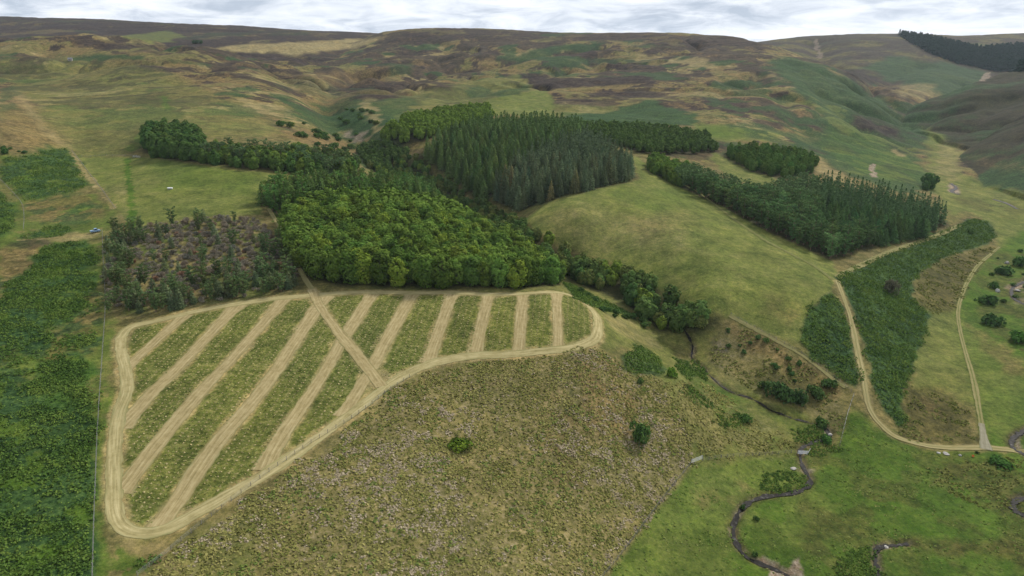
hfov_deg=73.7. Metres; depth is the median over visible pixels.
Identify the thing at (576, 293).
bracken
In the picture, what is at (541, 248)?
broadleaf tree
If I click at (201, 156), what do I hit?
round tree
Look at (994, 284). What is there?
gorse bush
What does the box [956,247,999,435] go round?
side track
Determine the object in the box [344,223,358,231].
broadleaf tree
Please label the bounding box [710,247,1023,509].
rushes
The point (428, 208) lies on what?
broadleaf tree
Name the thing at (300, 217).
broadleaf tree
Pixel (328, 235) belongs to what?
broadleaf tree
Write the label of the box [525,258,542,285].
broadleaf tree
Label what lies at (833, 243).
pine tree
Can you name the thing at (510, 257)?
broadleaf tree
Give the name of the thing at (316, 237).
broadleaf tree
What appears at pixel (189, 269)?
pine tree
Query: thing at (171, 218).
pine tree
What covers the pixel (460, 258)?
broadleaf tree
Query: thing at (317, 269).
broadleaf tree
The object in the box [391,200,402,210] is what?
broadleaf tree
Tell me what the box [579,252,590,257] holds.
gully tree
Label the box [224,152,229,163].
round tree
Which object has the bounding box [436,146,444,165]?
larch tree
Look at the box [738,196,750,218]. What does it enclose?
pine tree
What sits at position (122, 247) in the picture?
pine tree
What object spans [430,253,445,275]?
broadleaf tree
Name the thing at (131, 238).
thin conifer
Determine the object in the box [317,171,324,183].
edge conifer
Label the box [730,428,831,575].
stream
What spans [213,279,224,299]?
thin conifer
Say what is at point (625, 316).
gorse bush
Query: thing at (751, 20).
sky
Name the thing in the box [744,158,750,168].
young tree
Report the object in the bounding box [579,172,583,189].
spruce tree
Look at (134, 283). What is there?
pine tree
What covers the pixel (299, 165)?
round tree
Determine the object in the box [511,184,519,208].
spruce tree
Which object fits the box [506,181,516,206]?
spruce tree
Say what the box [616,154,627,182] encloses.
spruce tree
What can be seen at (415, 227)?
broadleaf tree
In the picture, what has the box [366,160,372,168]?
gully tree
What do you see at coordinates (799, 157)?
young tree
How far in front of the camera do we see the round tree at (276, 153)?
429.63 m
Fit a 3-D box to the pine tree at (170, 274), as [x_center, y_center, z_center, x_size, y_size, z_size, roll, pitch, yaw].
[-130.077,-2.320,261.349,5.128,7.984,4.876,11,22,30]
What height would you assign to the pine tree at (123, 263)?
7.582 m
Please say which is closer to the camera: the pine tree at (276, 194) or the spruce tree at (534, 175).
the pine tree at (276, 194)
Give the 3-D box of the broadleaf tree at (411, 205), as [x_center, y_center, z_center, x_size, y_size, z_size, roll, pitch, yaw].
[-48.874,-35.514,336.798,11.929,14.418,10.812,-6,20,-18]
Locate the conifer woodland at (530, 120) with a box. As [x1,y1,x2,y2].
[450,110,585,136]
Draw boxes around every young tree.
[646,152,655,159]
[646,156,654,169]
[649,159,657,169]
[649,161,659,174]
[662,165,673,179]
[667,171,673,182]
[669,172,677,184]
[676,174,683,186]
[726,146,732,156]
[729,149,736,159]
[735,152,741,163]
[736,141,742,151]
[740,154,747,165]
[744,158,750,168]
[749,158,757,170]
[752,143,758,152]
[755,157,761,170]
[760,161,768,172]
[763,157,771,162]
[766,164,775,175]
[770,156,777,163]
[771,161,780,174]
[779,162,787,173]
[780,168,787,177]
[794,164,801,175]
[795,153,802,160]
[807,163,813,172]
[814,157,818,165]
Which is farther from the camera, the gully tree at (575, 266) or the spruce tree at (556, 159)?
the spruce tree at (556, 159)
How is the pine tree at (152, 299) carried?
on the ground at (690, 243)
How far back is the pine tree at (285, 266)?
275.11 m
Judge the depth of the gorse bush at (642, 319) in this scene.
295.33 m
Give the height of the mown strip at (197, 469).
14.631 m
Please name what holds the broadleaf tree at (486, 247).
on the ground at (690, 243)
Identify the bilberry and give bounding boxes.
[174,352,694,575]
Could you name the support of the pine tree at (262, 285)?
on the ground at (690, 243)
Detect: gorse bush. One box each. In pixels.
[0,147,8,153]
[276,120,285,126]
[286,122,294,127]
[293,131,304,136]
[311,128,320,132]
[313,133,323,138]
[328,142,338,148]
[342,119,349,123]
[347,144,355,148]
[598,306,608,312]
[612,308,621,314]
[621,313,629,318]
[629,420,650,447]
[630,312,637,318]
[637,377,643,383]
[638,316,647,322]
[640,321,651,327]
[667,367,677,377]
[739,413,752,422]
[757,381,766,388]
[764,380,795,403]
[789,388,809,406]
[806,383,825,399]
[815,415,829,429]
[820,378,838,388]
[821,433,831,444]
[974,295,999,305]
[980,312,1006,326]
[987,281,999,288]
[987,454,1014,471]
[994,265,1014,275]
[1009,330,1023,342]
[1012,256,1023,266]
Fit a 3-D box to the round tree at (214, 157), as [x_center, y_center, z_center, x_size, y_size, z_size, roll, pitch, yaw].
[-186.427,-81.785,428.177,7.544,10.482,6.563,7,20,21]
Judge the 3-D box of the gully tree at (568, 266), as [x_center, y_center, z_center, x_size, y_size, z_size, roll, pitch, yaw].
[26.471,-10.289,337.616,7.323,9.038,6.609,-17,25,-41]
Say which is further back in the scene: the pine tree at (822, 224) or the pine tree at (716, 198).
the pine tree at (716, 198)
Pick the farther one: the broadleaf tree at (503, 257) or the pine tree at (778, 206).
the pine tree at (778, 206)
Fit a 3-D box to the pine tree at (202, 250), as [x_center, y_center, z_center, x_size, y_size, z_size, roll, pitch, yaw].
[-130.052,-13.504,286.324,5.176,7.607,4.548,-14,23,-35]
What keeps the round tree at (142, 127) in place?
on the ground at (690, 243)
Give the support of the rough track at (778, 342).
on the ground at (690, 243)
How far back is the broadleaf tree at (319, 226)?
304.86 m
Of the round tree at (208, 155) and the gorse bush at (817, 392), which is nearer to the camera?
the gorse bush at (817, 392)
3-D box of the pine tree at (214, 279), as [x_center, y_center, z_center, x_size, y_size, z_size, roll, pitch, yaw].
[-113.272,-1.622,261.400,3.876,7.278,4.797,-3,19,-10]
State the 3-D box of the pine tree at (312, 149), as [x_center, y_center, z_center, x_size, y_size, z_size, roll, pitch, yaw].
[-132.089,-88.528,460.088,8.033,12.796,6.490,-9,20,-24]
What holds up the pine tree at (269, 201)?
on the ground at (690, 243)
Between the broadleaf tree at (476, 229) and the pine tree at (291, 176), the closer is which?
the broadleaf tree at (476, 229)
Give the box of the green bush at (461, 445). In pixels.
[447,437,472,453]
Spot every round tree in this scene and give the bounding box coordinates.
[138,124,148,134]
[139,131,148,148]
[140,126,152,139]
[145,133,157,146]
[145,137,158,157]
[155,140,168,157]
[157,137,171,158]
[160,122,168,128]
[167,141,177,158]
[170,123,182,131]
[171,137,179,141]
[176,141,192,160]
[178,134,188,141]
[182,124,192,130]
[187,129,200,134]
[187,135,196,143]
[188,143,204,160]
[193,137,205,146]
[195,148,207,163]
[196,126,206,140]
[206,151,213,163]
[208,149,220,165]
[216,150,225,163]
[220,145,232,154]
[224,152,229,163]
[227,155,234,166]
[232,156,241,167]
[242,153,248,167]
[244,148,251,153]
[245,151,259,169]
[255,149,262,157]
[259,152,267,167]
[264,148,273,160]
[268,151,280,161]
[268,155,277,169]
[275,159,284,171]
[280,153,287,161]
[284,155,295,171]
[290,143,297,149]
[294,159,304,173]
[295,151,304,160]
[304,157,315,172]
[304,164,313,174]
[315,163,323,171]
[337,163,347,174]
[346,161,353,175]
[350,159,358,170]
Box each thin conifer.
[99,264,108,283]
[103,235,113,252]
[104,251,112,263]
[111,221,118,235]
[120,231,128,243]
[127,229,137,244]
[130,286,142,308]
[135,225,142,240]
[135,300,143,313]
[148,278,158,292]
[154,220,163,236]
[157,232,163,242]
[161,258,170,270]
[162,284,173,303]
[165,291,176,311]
[168,236,173,248]
[174,288,186,308]
[174,295,184,310]
[175,260,181,271]
[189,291,197,304]
[201,208,208,221]
[210,224,220,237]
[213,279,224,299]
[214,234,221,244]
[223,270,236,289]
[224,277,237,298]
[226,244,235,257]
[232,261,242,276]
[250,232,257,242]
[250,270,259,287]
[252,257,258,274]
[258,239,267,251]
[268,271,275,289]
[282,275,291,289]
[285,271,295,288]
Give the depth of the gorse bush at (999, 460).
219.74 m
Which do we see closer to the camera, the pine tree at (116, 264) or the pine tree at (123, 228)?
the pine tree at (116, 264)
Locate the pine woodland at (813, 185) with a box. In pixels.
[674,162,821,199]
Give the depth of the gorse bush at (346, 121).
756.08 m
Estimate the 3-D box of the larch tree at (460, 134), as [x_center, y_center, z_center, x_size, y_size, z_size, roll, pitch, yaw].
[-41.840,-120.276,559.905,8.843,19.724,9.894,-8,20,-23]
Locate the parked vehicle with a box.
[90,228,100,232]
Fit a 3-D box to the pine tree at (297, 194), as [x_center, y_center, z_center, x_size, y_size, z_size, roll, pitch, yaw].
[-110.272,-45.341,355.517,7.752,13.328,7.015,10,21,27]
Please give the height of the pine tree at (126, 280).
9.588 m
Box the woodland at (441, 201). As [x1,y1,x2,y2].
[300,184,474,219]
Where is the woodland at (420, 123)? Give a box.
[380,101,494,142]
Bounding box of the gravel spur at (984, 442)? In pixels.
[978,423,992,450]
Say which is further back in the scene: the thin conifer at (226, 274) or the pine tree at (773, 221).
the pine tree at (773, 221)
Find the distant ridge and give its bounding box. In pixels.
[0,16,974,84]
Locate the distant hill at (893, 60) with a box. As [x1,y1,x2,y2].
[759,33,1023,96]
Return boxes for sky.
[0,0,1023,41]
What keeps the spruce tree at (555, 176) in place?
on the ground at (690, 243)
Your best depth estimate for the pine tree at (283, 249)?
289.62 m
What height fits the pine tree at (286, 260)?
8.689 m
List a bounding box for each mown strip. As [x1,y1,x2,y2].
[104,299,292,493]
[108,305,247,428]
[114,315,192,370]
[144,296,335,526]
[250,294,379,469]
[332,294,420,415]
[418,294,460,362]
[465,296,496,352]
[511,295,529,350]
[549,293,564,345]
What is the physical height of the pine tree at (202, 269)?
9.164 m
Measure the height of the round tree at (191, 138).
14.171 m
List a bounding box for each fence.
[91,306,105,575]
[136,374,409,575]
[601,465,688,575]
[702,450,797,460]
[731,313,851,390]
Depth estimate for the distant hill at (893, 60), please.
2001.11 m
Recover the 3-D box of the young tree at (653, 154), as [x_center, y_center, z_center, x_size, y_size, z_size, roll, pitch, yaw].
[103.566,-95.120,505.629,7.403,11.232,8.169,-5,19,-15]
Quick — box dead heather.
[158,346,696,575]
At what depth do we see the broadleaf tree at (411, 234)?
300.65 m
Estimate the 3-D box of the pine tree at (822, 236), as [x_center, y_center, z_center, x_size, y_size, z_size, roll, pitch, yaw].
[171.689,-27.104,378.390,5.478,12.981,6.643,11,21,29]
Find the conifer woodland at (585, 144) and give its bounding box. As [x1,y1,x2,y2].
[510,123,623,170]
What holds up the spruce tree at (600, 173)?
on the ground at (690, 243)
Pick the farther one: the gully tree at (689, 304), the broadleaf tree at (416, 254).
the gully tree at (689, 304)
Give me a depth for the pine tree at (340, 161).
437.52 m
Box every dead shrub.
[169,249,177,254]
[189,255,196,260]
[190,284,199,289]
[884,279,901,295]
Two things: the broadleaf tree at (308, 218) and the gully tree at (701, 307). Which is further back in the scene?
the broadleaf tree at (308, 218)
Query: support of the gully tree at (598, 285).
on the ground at (690, 243)
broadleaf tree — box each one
[276,216,290,238]
[278,203,297,218]
[282,225,297,252]
[282,228,303,256]
[283,210,299,224]
[287,214,306,226]
[289,238,303,267]
[292,235,315,254]
[295,197,307,206]
[295,220,312,231]
[296,205,310,216]
[297,226,309,234]
[299,207,310,215]
[299,237,320,257]
[301,246,327,279]
[302,250,323,272]
[304,214,317,225]
[306,198,321,206]
[307,221,322,230]
[308,202,321,210]
[309,204,328,220]
[309,227,324,237]
[310,222,323,232]
[310,232,323,245]
[314,218,327,226]
[316,237,333,250]
[320,200,331,208]
[322,228,341,241]
[322,244,334,263]
[323,225,336,238]
[323,249,343,282]
[325,194,340,204]
[325,214,340,226]
[327,209,343,220]
[330,200,350,212]
[331,239,341,249]
[335,207,350,221]
[336,220,348,230]
[337,232,359,244]
[337,245,350,276]
[338,196,350,202]
[338,250,365,284]
[340,217,352,226]
[342,246,363,278]
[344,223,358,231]
[346,205,356,211]
[347,240,357,246]
[348,226,363,240]
[349,210,363,221]
[350,193,359,204]
[352,252,373,283]
[353,211,373,228]
[354,194,370,211]
[355,218,368,231]
[356,241,372,252]
[357,233,373,245]
[358,199,369,210]
[359,243,373,258]
[360,204,374,213]
[363,227,379,239]
[365,223,375,235]
[365,229,381,242]
[367,246,381,273]
[368,219,381,228]
[368,250,391,284]
[369,197,378,204]
[369,203,383,212]
[369,207,380,223]
[372,200,380,212]
[372,242,388,252]
[373,222,389,236]
[376,249,395,281]
[377,212,394,225]
[379,202,397,221]
[379,233,398,247]
[384,238,403,256]
[385,207,403,223]
[386,222,405,239]
[386,256,408,287]
[389,248,403,256]
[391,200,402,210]
[391,249,402,258]
[395,215,412,228]
[396,204,411,214]
[397,236,412,249]
[397,251,414,282]
[398,228,415,242]
[400,231,417,246]
[402,241,409,255]
[404,195,417,205]
[405,245,420,258]
[406,210,420,228]
[407,201,424,216]
[408,220,425,230]
[408,252,418,278]
[409,224,424,232]
[410,253,431,284]
[411,200,425,210]
[412,237,429,251]
[414,242,426,254]
[414,256,437,287]
[415,227,432,239]
[418,204,435,221]
[418,247,430,255]
[420,217,436,224]
[423,221,439,229]
[423,234,433,247]
[425,211,442,224]
[428,240,440,246]
[429,243,440,255]
[429,247,443,257]
[430,228,441,239]
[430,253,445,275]
[430,256,454,289]
[434,233,448,245]
[436,211,449,224]
[437,224,448,233]
[440,242,456,256]
[440,252,451,262]
[442,245,453,272]
[443,209,453,217]
[444,223,453,231]
[445,236,465,248]
[446,217,456,228]
[446,231,459,244]
[448,227,459,233]
[448,256,465,283]
[449,244,467,257]
[452,218,468,236]
[453,253,468,281]
[456,210,466,218]
[456,230,470,240]
[458,227,471,241]
[458,236,469,248]
[459,256,480,286]
[463,213,474,222]
[464,221,472,232]
[465,240,480,254]
[467,245,479,256]
[468,221,480,231]
[468,226,481,233]
[468,235,484,249]
[469,254,482,274]
[471,211,484,218]
[473,216,486,230]
[473,230,484,235]
[475,259,492,286]
[477,233,489,244]
[477,250,490,262]
[479,218,491,231]
[482,244,492,251]
[482,253,502,284]
[484,232,500,244]
[486,246,495,253]
[487,232,505,246]
[489,227,497,231]
[490,247,503,252]
[490,258,510,287]
[492,231,511,245]
[493,242,507,249]
[496,252,507,261]
[498,226,508,231]
[498,229,509,235]
[498,250,512,256]
[501,260,514,285]
[502,246,511,253]
[504,252,516,264]
[507,259,527,288]
[508,229,522,241]
[509,245,518,253]
[510,255,528,281]
[511,241,527,247]
[514,255,532,286]
[517,247,531,256]
[518,244,528,253]
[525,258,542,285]
[533,252,546,258]
[534,245,545,253]
[534,261,546,284]
[539,256,560,284]
[551,255,566,276]
[556,264,565,283]
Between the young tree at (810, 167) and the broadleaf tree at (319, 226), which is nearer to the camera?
the broadleaf tree at (319, 226)
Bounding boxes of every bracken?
[0,148,107,575]
[0,280,103,575]
[132,281,885,575]
[799,218,996,427]
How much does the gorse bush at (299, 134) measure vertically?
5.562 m
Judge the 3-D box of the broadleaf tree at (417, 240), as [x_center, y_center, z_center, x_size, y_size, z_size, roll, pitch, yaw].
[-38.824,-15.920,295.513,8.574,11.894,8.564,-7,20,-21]
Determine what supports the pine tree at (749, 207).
on the ground at (690, 243)
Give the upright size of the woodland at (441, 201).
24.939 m
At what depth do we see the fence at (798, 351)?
270.40 m
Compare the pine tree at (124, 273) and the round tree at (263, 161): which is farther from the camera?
the round tree at (263, 161)
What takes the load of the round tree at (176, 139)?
on the ground at (690, 243)
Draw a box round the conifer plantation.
[898,29,1023,71]
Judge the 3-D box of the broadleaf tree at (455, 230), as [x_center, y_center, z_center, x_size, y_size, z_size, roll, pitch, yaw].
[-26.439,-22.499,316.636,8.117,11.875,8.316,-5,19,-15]
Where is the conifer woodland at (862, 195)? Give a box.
[819,170,947,230]
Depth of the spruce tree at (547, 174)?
412.46 m
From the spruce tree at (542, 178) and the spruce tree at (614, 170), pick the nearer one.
the spruce tree at (542, 178)
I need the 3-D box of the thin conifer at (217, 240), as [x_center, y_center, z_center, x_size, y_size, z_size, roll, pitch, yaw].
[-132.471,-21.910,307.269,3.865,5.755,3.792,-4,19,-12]
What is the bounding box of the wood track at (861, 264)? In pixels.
[834,225,960,278]
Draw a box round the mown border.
[104,290,602,538]
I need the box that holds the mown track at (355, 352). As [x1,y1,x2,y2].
[307,288,387,387]
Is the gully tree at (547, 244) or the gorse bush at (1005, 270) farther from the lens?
the gorse bush at (1005, 270)
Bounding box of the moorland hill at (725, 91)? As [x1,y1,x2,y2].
[0,28,933,156]
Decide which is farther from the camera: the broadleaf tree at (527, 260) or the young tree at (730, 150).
the young tree at (730, 150)
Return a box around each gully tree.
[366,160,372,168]
[413,153,418,159]
[421,167,428,174]
[479,205,488,211]
[488,205,498,214]
[497,209,503,215]
[506,215,518,222]
[513,220,523,228]
[519,217,527,225]
[525,228,535,241]
[526,237,534,243]
[530,227,542,240]
[539,241,551,248]
[543,231,554,244]
[556,251,565,260]
[557,241,572,253]
[561,249,571,258]
[562,259,571,275]
[568,255,581,263]
[570,261,585,279]
[575,266,584,279]
[577,269,592,284]
[577,270,586,284]
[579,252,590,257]
[583,268,594,285]
[585,259,598,275]
[589,258,603,268]
[593,272,604,285]
[594,276,604,289]
[598,265,609,280]
[599,260,611,274]
[606,271,618,286]
[611,260,622,276]
[619,264,634,277]
[619,280,629,294]
[622,270,636,283]
[623,282,638,305]
[632,275,645,286]
[633,288,652,305]
[634,295,651,317]
[635,269,645,278]
[637,293,654,304]
[643,271,658,289]
[645,284,654,292]
[648,302,659,319]
[651,292,661,307]
[653,311,664,323]
[656,315,666,329]
[658,302,674,318]
[662,284,681,305]
[666,308,687,333]
[674,303,683,309]
[677,306,692,325]
[682,300,695,308]
[685,308,699,327]
[692,299,710,320]
[694,315,708,328]
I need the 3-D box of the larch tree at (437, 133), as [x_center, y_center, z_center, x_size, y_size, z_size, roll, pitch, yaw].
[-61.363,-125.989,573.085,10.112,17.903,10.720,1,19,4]
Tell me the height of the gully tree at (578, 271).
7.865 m
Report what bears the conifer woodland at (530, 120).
on the ground at (690, 243)
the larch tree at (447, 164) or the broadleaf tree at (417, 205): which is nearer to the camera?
the broadleaf tree at (417, 205)
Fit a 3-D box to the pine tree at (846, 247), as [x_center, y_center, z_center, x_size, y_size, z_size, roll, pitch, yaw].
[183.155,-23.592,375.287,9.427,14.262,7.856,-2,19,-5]
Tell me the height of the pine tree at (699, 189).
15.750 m
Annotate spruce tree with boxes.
[491,168,500,198]
[500,167,509,198]
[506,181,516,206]
[508,165,514,192]
[511,165,518,191]
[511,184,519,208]
[512,154,516,173]
[512,185,523,210]
[515,162,521,173]
[517,187,529,209]
[520,166,526,193]
[522,175,530,200]
[527,175,535,201]
[527,184,535,204]
[529,169,535,190]
[534,171,541,197]
[536,165,547,198]
[536,184,545,204]
[543,172,552,197]
[543,173,554,198]
[545,180,554,200]
[552,166,557,189]
[554,150,558,170]
[554,172,558,193]
[554,173,563,194]
[556,178,563,195]
[558,159,564,181]
[560,170,566,193]
[563,173,568,193]
[566,163,572,190]
[569,169,580,193]
[576,151,581,171]
[579,167,588,191]
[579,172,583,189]
[581,158,590,173]
[587,168,594,190]
[588,151,595,177]
[592,159,599,184]
[592,170,599,187]
[597,162,603,184]
[599,165,608,186]
[603,152,614,183]
[605,146,613,170]
[609,160,618,183]
[613,141,618,158]
[615,153,623,179]
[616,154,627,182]
[617,143,624,161]
[622,150,629,177]
[624,164,631,180]
[625,149,635,174]
[628,155,634,177]
[826,196,834,216]
[872,227,884,246]
[881,228,889,246]
[884,219,892,238]
[889,215,899,236]
[889,226,898,243]
[891,218,904,243]
[894,209,901,229]
[900,216,908,237]
[900,219,908,239]
[904,213,912,230]
[906,221,914,240]
[907,217,920,239]
[916,214,928,238]
[923,219,932,237]
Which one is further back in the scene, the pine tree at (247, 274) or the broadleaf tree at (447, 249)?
the broadleaf tree at (447, 249)
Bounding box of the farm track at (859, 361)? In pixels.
[835,281,1023,453]
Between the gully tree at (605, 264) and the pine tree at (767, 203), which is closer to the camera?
the gully tree at (605, 264)
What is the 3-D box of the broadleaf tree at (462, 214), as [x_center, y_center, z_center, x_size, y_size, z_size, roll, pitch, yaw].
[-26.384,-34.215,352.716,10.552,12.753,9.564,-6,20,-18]
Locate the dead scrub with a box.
[101,215,294,306]
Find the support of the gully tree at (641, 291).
on the ground at (690, 243)
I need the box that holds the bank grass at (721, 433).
[641,374,797,460]
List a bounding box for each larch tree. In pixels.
[421,135,430,154]
[423,142,430,160]
[427,145,436,163]
[431,142,437,158]
[434,127,442,146]
[436,134,445,154]
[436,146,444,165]
[438,154,444,169]
[444,137,452,156]
[444,156,454,178]
[445,154,451,173]
[449,122,454,139]
[451,139,458,155]
[452,160,461,180]
[455,147,463,167]
[456,129,463,144]
[461,162,471,186]
[461,170,472,191]
[465,134,472,154]
[466,142,472,160]
[467,167,476,189]
[468,152,473,168]
[475,159,482,180]
[477,175,487,196]
[478,180,489,200]
[481,144,486,163]
[485,160,494,181]
[486,166,494,191]
[487,170,495,192]
[491,131,499,146]
[491,147,497,162]
[492,154,499,173]
[493,163,500,182]
[498,143,506,161]
[500,158,507,173]
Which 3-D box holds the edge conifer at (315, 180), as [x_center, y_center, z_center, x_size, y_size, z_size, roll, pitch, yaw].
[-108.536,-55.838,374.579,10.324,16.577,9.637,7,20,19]
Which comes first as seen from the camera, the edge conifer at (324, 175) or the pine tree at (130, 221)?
the pine tree at (130, 221)
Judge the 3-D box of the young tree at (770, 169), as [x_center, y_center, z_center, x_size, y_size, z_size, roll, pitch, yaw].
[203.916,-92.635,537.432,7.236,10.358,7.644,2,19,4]
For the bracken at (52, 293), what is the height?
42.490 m
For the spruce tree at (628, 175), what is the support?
on the ground at (690, 243)
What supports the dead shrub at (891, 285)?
on the ground at (690, 243)
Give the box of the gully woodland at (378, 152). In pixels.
[356,138,409,167]
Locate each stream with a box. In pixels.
[683,327,816,424]
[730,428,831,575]
[873,542,909,575]
[950,183,956,193]
[1008,429,1023,454]
[1008,496,1023,516]
[1009,281,1023,304]
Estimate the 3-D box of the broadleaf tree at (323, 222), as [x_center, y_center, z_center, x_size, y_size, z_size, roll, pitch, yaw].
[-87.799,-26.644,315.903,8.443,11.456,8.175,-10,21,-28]
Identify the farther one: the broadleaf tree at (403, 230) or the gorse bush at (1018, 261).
the gorse bush at (1018, 261)
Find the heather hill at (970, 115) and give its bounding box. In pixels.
[903,71,1023,148]
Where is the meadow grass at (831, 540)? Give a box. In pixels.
[613,421,1023,575]
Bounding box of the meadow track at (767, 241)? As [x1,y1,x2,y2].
[685,185,833,279]
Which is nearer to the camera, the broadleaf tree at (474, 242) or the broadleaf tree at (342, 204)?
the broadleaf tree at (474, 242)
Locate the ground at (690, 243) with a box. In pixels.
[0,103,1023,575]
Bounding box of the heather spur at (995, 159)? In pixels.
[960,114,1023,198]
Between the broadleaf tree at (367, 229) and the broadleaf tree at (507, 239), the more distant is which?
the broadleaf tree at (507, 239)
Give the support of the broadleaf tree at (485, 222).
on the ground at (690, 243)
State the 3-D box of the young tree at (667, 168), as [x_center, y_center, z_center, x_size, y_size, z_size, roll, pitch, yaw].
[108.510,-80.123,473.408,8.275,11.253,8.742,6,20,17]
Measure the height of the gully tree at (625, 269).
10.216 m
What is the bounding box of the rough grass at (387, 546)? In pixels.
[145,346,698,575]
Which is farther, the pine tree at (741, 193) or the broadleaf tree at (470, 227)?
the pine tree at (741, 193)
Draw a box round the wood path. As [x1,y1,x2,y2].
[267,208,314,288]
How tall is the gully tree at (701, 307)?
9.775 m
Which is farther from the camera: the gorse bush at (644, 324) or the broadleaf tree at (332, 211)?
the broadleaf tree at (332, 211)
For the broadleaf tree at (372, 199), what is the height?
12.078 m
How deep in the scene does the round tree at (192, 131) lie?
472.46 m
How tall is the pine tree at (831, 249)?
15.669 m
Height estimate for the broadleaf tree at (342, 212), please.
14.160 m
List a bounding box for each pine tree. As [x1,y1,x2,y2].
[97,290,114,309]
[102,240,109,255]
[105,217,119,228]
[106,240,120,259]
[107,268,119,286]
[107,289,119,304]
[109,261,122,281]
[111,230,122,245]
[112,285,120,296]
[113,253,125,267]
[114,266,126,286]
[115,260,127,271]
[116,223,127,236]
[117,246,127,263]
[118,286,134,309]
[119,249,134,268]
[119,270,130,287]
[119,274,133,290]
[124,216,134,229]
[125,221,133,231]
[125,248,136,265]
[127,281,141,295]
[133,215,143,228]
[133,272,141,284]
[134,262,151,283]
[136,227,148,240]
[137,292,146,305]
[144,287,160,310]
[148,248,157,259]
[154,292,167,309]
[160,278,171,291]
[161,224,169,233]
[161,247,169,260]
[163,206,176,223]
[164,272,179,287]
[168,279,180,292]
[171,281,184,295]
[182,265,195,284]
[182,286,193,298]
[188,273,197,284]
[190,214,202,230]
[191,208,203,222]
[194,265,207,283]
[195,260,207,274]
[196,247,206,260]
[197,233,203,245]
[197,243,207,254]
[198,141,210,152]
[198,283,209,297]
[203,141,214,151]
[204,279,212,293]
[206,286,213,300]
[210,259,220,279]
[210,274,219,289]
[213,141,223,149]
[215,260,223,276]
[221,255,234,267]
[222,265,231,273]
[224,276,237,298]
[225,229,239,244]
[225,271,240,289]
[227,143,236,155]
[234,147,244,162]
[236,276,249,294]
[237,270,251,289]
[248,138,259,146]
[251,256,264,268]
[256,276,269,293]
[257,252,271,266]
[257,264,268,278]
[258,232,272,251]
[259,138,270,147]
[263,184,277,210]
[264,281,270,292]
[265,183,275,207]
[266,190,280,212]
[266,237,278,255]
[266,263,275,275]
[267,276,273,290]
[268,141,277,150]
[268,174,280,196]
[271,259,279,271]
[273,228,281,241]
[274,187,285,208]
[274,269,285,284]
[274,272,286,291]
[275,178,286,191]
[275,235,286,253]
[277,247,287,259]
[278,142,289,152]
[278,180,287,198]
[279,186,295,203]
[279,254,291,265]
[280,194,291,203]
[280,262,288,273]
[281,174,293,183]
[287,266,295,280]
[293,188,307,200]
[295,145,304,151]
[295,175,309,190]
[297,186,309,195]
[309,154,318,161]
[310,147,319,153]
[316,153,326,162]
[320,144,329,153]
[323,157,333,173]
[325,157,336,172]
[325,177,336,189]
[329,170,340,184]
[335,157,345,168]
[338,172,348,186]
[339,148,350,157]
[350,153,358,162]
[354,181,366,189]
[357,173,369,189]
[370,177,377,189]
[387,181,395,188]
[411,178,426,192]
[687,173,698,190]
[695,174,707,195]
[699,176,712,196]
[701,175,713,191]
[706,181,720,201]
[713,183,725,202]
[714,186,722,203]
[718,186,730,205]
[721,179,730,198]
[723,186,733,208]
[729,189,742,213]
[731,183,744,195]
[736,192,744,211]
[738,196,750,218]
[740,184,753,193]
[742,195,756,217]
[745,194,758,219]
[750,186,760,192]
[752,202,763,223]
[754,203,767,223]
[758,193,771,203]
[758,199,767,220]
[760,202,773,226]
[760,205,775,230]
[764,189,779,198]
[770,199,786,224]
[771,208,780,230]
[772,198,784,207]
[772,212,786,233]
[777,195,790,204]
[777,210,788,231]
[778,190,790,201]
[779,203,794,228]
[783,213,796,236]
[787,216,800,241]
[794,207,806,213]
[794,226,803,245]
[795,199,807,213]
[795,213,807,231]
[799,220,814,244]
[804,204,815,219]
[805,219,815,243]
[806,224,820,249]
[807,195,823,209]
[812,219,831,244]
[817,235,828,253]
[818,229,828,248]
[820,228,836,241]
[824,232,840,258]
[827,224,839,232]
[827,233,842,256]
[835,235,847,256]
[839,221,856,245]
[841,232,855,255]
[842,227,857,250]
[849,234,859,253]
[854,225,866,248]
[860,226,871,246]
[866,228,877,243]
[868,225,882,245]
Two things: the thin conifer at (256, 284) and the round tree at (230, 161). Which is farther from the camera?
the round tree at (230, 161)
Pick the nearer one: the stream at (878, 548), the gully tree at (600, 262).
the stream at (878, 548)
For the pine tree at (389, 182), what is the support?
on the ground at (690, 243)
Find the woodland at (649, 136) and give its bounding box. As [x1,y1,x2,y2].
[582,119,718,152]
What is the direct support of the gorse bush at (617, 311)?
on the ground at (690, 243)
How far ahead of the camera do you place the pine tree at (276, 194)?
352.04 m
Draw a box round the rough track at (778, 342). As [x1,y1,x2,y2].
[729,314,847,387]
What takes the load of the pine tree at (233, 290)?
on the ground at (690, 243)
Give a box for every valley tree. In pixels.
[920,172,939,189]
[922,181,930,190]
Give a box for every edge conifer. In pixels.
[255,181,267,206]
[264,177,278,203]
[285,179,295,202]
[291,172,297,190]
[303,168,311,182]
[309,171,318,190]
[310,179,315,190]
[316,177,325,190]
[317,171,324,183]
[321,171,326,187]
[324,174,331,187]
[331,169,340,190]
[340,175,347,188]
[375,179,383,191]
[415,181,421,193]
[430,187,436,197]
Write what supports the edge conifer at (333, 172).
on the ground at (690, 243)
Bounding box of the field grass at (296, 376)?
[131,295,593,522]
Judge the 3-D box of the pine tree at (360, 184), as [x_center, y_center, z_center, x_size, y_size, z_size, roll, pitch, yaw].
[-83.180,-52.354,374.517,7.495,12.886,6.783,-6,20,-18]
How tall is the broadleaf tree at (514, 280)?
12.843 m

